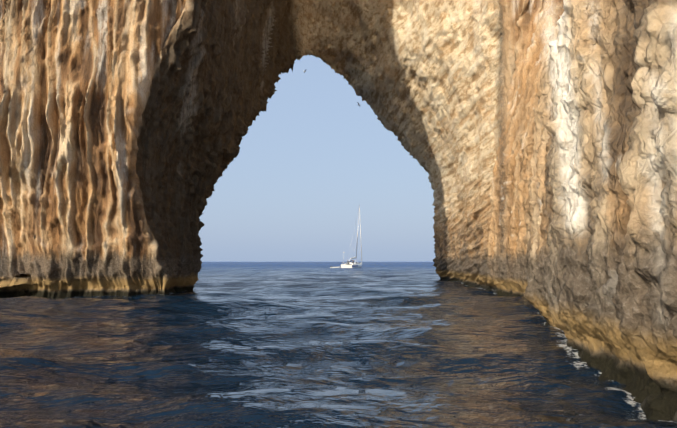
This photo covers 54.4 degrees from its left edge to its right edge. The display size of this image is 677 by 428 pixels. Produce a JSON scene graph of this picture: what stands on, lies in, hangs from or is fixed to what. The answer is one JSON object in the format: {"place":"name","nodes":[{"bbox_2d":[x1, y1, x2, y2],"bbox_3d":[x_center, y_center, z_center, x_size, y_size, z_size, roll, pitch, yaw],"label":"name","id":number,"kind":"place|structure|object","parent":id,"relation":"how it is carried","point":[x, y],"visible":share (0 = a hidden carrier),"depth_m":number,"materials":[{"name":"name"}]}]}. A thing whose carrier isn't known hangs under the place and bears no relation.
{"place":"outdoors","nodes":[
{"label":"outdoors","id":0,"kind":"place"},
{"bbox_2d":[198,55,435,260],"label":"sky","id":1,"kind":"structure","parent":0,"point":[295,187],"materials":[{"name":"blue"}]},
{"bbox_2d":[202,261,432,261],"bbox_3d":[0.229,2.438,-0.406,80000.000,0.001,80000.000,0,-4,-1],"label":"sea","id":2,"kind":"structure","parent":0,"point":[316,261],"depth_m":3344.69,"materials":[{"name":"blue liquid"}]},
{"bbox_2d":[0,262,676,427],"bbox_3d":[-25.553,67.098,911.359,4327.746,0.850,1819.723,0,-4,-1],"label":"sea water","id":3,"kind":"structure","parent":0,"point":[315,345],"depth_m":13.31,"materials":[{"name":"blue liquid"}]},
{"bbox_2d":[0,0,676,420],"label":"rock arch","id":4,"kind":"structure","parent":3,"relation":"on","point":[538,138],"depth_m":37.08,"materials":[{"name":"stone"}]},
{"bbox_2d":[341,205,361,267],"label":"sailing yacht","id":5,"kind":"object","parent":3,"relation":"on","point":[352,264],"visible":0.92,"depth_m":184.32,"materials":[{"name":"white"}]}
]}

